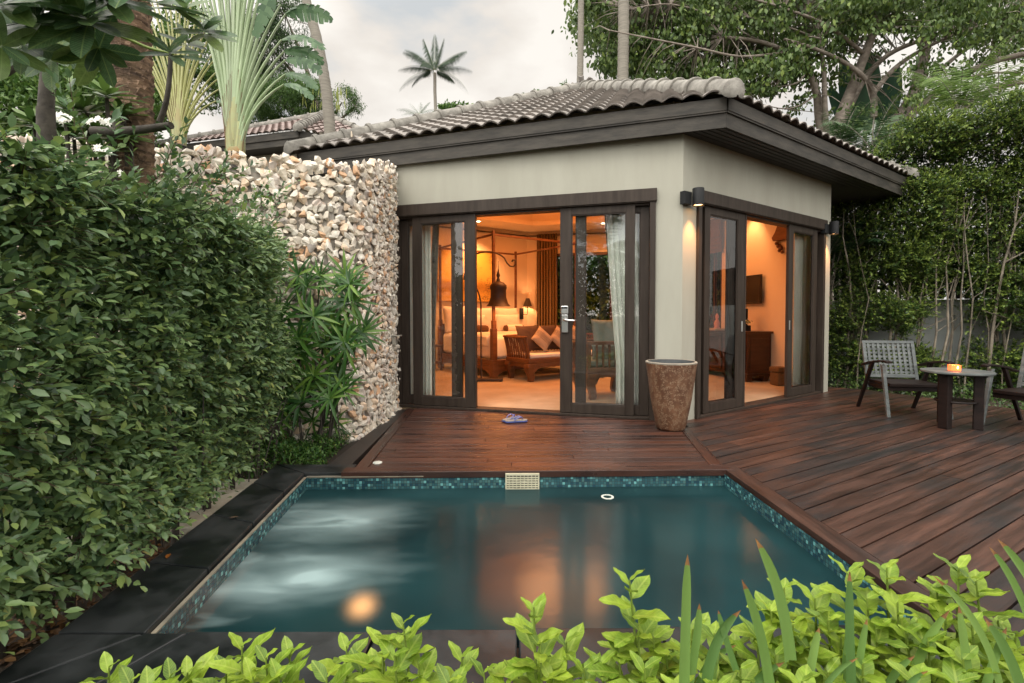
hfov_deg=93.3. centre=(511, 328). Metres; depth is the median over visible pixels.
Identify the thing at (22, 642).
leaf litter
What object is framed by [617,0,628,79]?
palm trunk
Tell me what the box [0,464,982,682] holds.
pool coping
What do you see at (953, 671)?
lime shrub
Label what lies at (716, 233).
roman blind
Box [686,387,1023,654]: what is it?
side deck
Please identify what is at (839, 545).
deck border
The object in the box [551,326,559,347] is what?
cushion
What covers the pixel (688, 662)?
strap leaf plant
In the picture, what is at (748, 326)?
flower vase
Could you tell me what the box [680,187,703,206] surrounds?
wall lamp
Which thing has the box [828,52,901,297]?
banana plant
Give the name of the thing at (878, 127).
areca palm
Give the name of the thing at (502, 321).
pillow
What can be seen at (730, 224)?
fixed door panel
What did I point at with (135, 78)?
date palm
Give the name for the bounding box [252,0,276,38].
banana leaf
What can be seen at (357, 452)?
stone border
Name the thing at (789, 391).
sliding door
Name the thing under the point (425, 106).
coconut palm
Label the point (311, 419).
lady palm
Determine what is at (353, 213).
stone wall
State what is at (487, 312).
pillow
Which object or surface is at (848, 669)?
strap leaf plant
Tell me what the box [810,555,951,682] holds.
lime shrub
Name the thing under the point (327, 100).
palm trunk
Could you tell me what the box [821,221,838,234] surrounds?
wall lamp
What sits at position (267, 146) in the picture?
neighbour villa
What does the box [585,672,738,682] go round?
lime shrub
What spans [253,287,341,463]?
lady palm
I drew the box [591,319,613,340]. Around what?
cushion
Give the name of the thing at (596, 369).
teak armchair
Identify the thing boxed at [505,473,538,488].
skimmer grille
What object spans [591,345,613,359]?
cushion
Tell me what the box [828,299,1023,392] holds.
boundary wall
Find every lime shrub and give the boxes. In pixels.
[81,646,218,682]
[192,628,311,682]
[307,613,440,682]
[434,641,526,682]
[490,593,600,682]
[572,567,695,682]
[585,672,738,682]
[644,612,763,682]
[707,577,839,682]
[776,606,1023,682]
[786,579,886,682]
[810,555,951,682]
[886,553,1023,682]
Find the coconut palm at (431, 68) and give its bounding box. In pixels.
[399,37,472,110]
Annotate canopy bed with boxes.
[437,230,574,377]
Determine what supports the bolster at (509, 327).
on the canopy bed
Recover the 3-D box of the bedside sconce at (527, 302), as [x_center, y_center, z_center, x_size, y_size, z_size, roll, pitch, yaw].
[0.371,-0.510,12.288,0.292,0.530,0.228,1,2,38]
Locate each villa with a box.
[155,110,360,175]
[283,75,918,420]
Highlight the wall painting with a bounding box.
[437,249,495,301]
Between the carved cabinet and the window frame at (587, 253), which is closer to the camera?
the carved cabinet
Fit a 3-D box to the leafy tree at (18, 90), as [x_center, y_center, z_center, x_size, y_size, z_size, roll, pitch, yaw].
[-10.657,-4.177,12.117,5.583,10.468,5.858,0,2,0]
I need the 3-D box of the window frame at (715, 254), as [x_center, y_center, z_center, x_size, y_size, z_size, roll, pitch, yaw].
[4.134,-1.036,10.224,0.050,2.150,1.040,0,2,-13]
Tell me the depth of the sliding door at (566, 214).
5.66 m
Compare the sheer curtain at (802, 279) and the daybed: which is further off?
the daybed
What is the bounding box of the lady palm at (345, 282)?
[274,247,378,426]
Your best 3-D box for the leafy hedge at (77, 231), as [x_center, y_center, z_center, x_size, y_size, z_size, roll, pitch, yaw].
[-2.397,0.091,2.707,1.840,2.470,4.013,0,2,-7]
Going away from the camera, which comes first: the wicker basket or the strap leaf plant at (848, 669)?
the strap leaf plant at (848, 669)
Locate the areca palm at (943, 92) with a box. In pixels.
[895,34,1023,298]
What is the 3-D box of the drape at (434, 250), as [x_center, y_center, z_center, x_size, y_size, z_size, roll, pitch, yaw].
[-1.044,-0.311,6.506,0.188,2.560,0.087,0,2,18]
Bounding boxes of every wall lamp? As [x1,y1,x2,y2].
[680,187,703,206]
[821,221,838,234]
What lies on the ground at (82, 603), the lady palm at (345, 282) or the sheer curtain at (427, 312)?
the lady palm at (345, 282)
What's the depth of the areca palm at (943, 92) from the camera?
12.09 m
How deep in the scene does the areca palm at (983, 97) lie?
11.14 m
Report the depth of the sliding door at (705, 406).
5.88 m
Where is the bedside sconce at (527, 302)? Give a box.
[520,298,531,318]
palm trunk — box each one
[302,0,335,133]
[577,0,583,80]
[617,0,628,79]
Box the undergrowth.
[828,373,1023,409]
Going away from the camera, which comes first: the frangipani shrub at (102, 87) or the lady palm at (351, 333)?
the frangipani shrub at (102, 87)
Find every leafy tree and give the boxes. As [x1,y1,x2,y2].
[0,0,222,158]
[200,0,322,133]
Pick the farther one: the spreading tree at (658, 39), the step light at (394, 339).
the spreading tree at (658, 39)
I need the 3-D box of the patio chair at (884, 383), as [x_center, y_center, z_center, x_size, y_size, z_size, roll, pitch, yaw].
[4.740,0.588,5.875,0.699,0.859,0.699,0,2,10]
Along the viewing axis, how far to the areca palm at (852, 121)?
10.41 m
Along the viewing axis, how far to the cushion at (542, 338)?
8.76 m
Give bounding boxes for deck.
[369,408,708,466]
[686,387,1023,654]
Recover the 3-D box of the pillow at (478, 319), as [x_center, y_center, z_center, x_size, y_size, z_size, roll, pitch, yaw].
[-0.832,-0.106,10.700,0.620,0.420,0.209,-1,-10,-35]
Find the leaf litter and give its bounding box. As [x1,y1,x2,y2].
[0,477,258,667]
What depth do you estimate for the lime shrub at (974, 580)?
1.14 m
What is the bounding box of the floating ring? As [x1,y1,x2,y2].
[601,494,613,499]
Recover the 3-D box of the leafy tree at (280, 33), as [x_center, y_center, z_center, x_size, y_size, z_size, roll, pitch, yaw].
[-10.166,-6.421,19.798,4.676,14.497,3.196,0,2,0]
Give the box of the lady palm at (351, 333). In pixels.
[303,304,387,451]
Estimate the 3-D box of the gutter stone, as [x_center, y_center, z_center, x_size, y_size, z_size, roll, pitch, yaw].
[-1.593,1.185,4.671,0.210,0.100,1.534,0,2,1]
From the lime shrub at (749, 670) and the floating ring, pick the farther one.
the floating ring
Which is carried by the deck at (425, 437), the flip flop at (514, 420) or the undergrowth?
the flip flop at (514, 420)
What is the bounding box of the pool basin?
[157,474,913,647]
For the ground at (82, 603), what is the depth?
2.37 m
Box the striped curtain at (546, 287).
[537,233,556,325]
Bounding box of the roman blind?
[710,218,722,253]
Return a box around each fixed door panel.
[401,220,462,403]
[575,206,649,415]
[708,216,735,401]
[791,233,817,386]
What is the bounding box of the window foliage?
[558,252,720,338]
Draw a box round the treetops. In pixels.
[433,98,472,111]
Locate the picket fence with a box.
[830,237,1023,299]
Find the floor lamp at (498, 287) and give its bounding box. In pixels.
[463,251,516,381]
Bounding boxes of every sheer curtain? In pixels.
[409,225,431,394]
[606,214,649,408]
[792,234,810,385]
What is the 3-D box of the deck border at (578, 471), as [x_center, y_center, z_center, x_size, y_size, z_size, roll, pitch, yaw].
[0.201,1.108,3.753,3.000,0.050,0.118,0,2,-1]
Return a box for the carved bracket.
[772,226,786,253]
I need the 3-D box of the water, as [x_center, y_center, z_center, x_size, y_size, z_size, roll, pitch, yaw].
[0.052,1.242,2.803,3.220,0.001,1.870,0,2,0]
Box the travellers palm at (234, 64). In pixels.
[194,0,332,170]
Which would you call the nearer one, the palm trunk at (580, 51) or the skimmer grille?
the skimmer grille
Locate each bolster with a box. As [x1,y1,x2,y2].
[477,325,488,331]
[503,325,523,330]
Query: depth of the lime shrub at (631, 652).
1.14 m
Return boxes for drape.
[431,225,438,394]
[604,216,609,276]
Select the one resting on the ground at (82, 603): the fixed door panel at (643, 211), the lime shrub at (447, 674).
the lime shrub at (447, 674)
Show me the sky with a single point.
(511, 48)
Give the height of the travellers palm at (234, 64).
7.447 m
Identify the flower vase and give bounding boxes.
[746,309,752,330]
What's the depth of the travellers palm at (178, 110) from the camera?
7.48 m
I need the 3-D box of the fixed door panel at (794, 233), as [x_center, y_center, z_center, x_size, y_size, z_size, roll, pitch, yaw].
[4.254,-0.264,7.112,0.865,2.420,0.040,-1,2,-35]
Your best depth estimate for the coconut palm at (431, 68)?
45.32 m
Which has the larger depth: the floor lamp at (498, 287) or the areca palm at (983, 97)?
the areca palm at (983, 97)
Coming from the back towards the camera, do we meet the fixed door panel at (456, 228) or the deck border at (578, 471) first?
the fixed door panel at (456, 228)
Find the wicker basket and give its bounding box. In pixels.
[769,366,783,385]
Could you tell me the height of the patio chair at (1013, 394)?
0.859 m
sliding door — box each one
[412,213,474,407]
[560,204,634,415]
[700,206,744,413]
[784,224,817,396]
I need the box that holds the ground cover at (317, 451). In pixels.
[167,428,355,478]
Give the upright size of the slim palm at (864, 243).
3.344 m
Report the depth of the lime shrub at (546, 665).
1.14 m
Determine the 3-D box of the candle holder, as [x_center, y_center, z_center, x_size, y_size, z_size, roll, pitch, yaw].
[4.629,0.407,5.060,0.082,0.062,0.091,1,2,20]
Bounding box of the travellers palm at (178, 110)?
[98,0,221,162]
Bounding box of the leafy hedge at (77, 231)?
[0,65,310,658]
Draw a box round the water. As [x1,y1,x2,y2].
[178,486,890,632]
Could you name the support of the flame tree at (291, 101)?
on the ground at (82, 603)
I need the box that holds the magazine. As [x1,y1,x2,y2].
[709,328,724,330]
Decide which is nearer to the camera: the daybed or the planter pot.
the planter pot
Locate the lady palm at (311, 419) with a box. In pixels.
[271,364,351,455]
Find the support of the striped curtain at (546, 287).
hanging from the villa at (576, 162)
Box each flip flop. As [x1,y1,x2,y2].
[501,413,518,421]
[505,415,527,422]
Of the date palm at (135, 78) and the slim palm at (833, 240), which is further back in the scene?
the slim palm at (833, 240)
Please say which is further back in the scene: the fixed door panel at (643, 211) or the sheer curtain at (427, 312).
the sheer curtain at (427, 312)
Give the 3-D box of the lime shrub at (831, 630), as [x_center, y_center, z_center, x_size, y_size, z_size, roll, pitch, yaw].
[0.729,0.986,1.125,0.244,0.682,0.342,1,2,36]
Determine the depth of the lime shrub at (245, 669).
1.20 m
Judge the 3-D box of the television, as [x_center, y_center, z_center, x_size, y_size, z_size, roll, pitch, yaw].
[4.333,-0.719,8.985,0.091,0.520,0.880,0,2,-13]
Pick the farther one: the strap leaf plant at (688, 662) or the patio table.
the patio table
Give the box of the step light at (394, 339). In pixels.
[392,335,401,344]
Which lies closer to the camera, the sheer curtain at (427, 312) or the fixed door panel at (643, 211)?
the fixed door panel at (643, 211)
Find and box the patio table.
[919,367,995,430]
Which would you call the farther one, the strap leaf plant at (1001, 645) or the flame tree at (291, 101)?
the flame tree at (291, 101)
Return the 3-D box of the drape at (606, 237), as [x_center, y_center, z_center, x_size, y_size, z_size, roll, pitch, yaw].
[1.388,-0.306,5.845,0.576,2.580,0.088,0,2,16]
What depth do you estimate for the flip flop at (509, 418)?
5.45 m
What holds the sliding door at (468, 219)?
in the villa at (576, 162)
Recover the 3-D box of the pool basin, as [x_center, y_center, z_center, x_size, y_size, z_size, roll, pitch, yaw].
[0.053,1.521,2.811,3.220,0.752,1.870,0,2,0]
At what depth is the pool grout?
2.52 m
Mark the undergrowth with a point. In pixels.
(965, 390)
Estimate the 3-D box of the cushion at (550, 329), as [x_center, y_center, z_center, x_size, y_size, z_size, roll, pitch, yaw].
[0.683,0.162,9.172,0.520,0.500,0.180,-1,-17,-35]
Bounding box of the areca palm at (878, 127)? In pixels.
[817,92,907,285]
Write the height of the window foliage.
4.987 m
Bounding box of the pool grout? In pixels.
[151,476,422,632]
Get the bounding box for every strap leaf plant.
[679,554,740,682]
[742,538,867,682]
[885,540,1023,682]
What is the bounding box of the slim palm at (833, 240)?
[828,210,867,357]
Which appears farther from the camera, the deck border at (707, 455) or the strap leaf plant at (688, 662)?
the deck border at (707, 455)
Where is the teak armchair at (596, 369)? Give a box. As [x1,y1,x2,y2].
[572,339,615,399]
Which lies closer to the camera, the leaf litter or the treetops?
the leaf litter
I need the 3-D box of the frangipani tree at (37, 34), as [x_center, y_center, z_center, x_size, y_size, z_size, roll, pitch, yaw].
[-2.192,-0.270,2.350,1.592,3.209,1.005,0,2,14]
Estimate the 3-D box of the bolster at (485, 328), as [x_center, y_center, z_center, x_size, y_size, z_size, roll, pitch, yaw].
[-0.751,0.004,10.516,0.520,0.170,0.170,-1,2,-35]
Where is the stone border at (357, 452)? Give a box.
[330,409,405,464]
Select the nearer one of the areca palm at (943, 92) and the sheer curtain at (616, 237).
the sheer curtain at (616, 237)
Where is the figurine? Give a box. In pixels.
[714,314,719,327]
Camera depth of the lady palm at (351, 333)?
4.33 m
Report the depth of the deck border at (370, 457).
4.57 m
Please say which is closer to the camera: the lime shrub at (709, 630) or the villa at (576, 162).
the lime shrub at (709, 630)
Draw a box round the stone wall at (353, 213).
[0,133,401,470]
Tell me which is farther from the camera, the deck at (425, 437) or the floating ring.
the deck at (425, 437)
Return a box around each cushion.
[515,325,542,350]
[531,326,552,351]
[537,325,559,350]
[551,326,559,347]
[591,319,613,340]
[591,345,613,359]
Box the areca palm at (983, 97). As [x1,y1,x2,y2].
[938,50,1021,298]
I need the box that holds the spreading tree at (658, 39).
[551,0,1023,300]
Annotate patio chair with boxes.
[856,340,954,418]
[981,349,1023,423]
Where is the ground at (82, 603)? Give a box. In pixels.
[0,385,1022,671]
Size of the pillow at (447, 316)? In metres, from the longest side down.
0.620 x 0.620 x 0.209 m
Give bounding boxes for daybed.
[503,333,592,381]
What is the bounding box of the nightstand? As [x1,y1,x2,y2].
[435,344,443,369]
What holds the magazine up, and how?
on the carved cabinet
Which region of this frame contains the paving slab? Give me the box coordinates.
[68,479,256,538]
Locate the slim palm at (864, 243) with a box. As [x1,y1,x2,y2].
[834,204,887,387]
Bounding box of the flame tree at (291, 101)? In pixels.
[250,69,367,134]
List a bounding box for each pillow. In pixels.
[442,306,464,333]
[463,315,485,331]
[477,308,491,331]
[495,308,517,314]
[495,314,519,330]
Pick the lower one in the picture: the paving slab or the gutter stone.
the paving slab
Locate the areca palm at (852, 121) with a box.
[821,98,878,300]
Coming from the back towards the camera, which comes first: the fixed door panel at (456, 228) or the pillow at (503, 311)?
the pillow at (503, 311)
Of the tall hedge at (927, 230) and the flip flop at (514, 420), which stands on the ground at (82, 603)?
the tall hedge at (927, 230)
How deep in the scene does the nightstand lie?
10.14 m
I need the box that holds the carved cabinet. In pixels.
[709,330,773,381]
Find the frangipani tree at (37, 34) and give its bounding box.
[0,0,237,379]
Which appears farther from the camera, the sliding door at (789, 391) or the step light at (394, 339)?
the sliding door at (789, 391)
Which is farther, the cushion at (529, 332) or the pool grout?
the cushion at (529, 332)
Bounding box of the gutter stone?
[313,437,362,464]
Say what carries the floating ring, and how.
on the water
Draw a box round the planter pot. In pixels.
[645,359,697,431]
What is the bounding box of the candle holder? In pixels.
[947,364,960,370]
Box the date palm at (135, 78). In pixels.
[109,0,156,457]
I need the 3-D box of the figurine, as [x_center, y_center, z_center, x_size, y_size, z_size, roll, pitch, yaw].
[4.047,-0.148,9.552,0.120,0.315,0.118,0,2,0]
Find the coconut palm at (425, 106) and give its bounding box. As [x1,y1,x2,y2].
[396,102,432,114]
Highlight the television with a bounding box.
[746,274,761,303]
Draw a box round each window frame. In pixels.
[557,252,611,324]
[713,252,721,327]
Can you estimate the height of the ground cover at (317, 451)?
0.396 m
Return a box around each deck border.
[341,465,732,478]
[356,409,413,466]
[682,427,721,464]
[726,465,1023,655]
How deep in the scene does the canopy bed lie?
9.27 m
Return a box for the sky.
[3,0,1023,299]
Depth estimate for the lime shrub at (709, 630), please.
1.17 m
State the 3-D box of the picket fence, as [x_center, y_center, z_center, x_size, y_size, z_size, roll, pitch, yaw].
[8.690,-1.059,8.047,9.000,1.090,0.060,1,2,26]
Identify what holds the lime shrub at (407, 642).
on the ground at (82, 603)
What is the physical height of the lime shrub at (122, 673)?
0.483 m
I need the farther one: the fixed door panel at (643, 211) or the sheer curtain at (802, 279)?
the sheer curtain at (802, 279)
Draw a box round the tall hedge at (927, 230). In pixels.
[828,75,1023,398]
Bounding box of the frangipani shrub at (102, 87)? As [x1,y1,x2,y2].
[0,76,152,477]
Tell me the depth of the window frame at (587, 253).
11.96 m

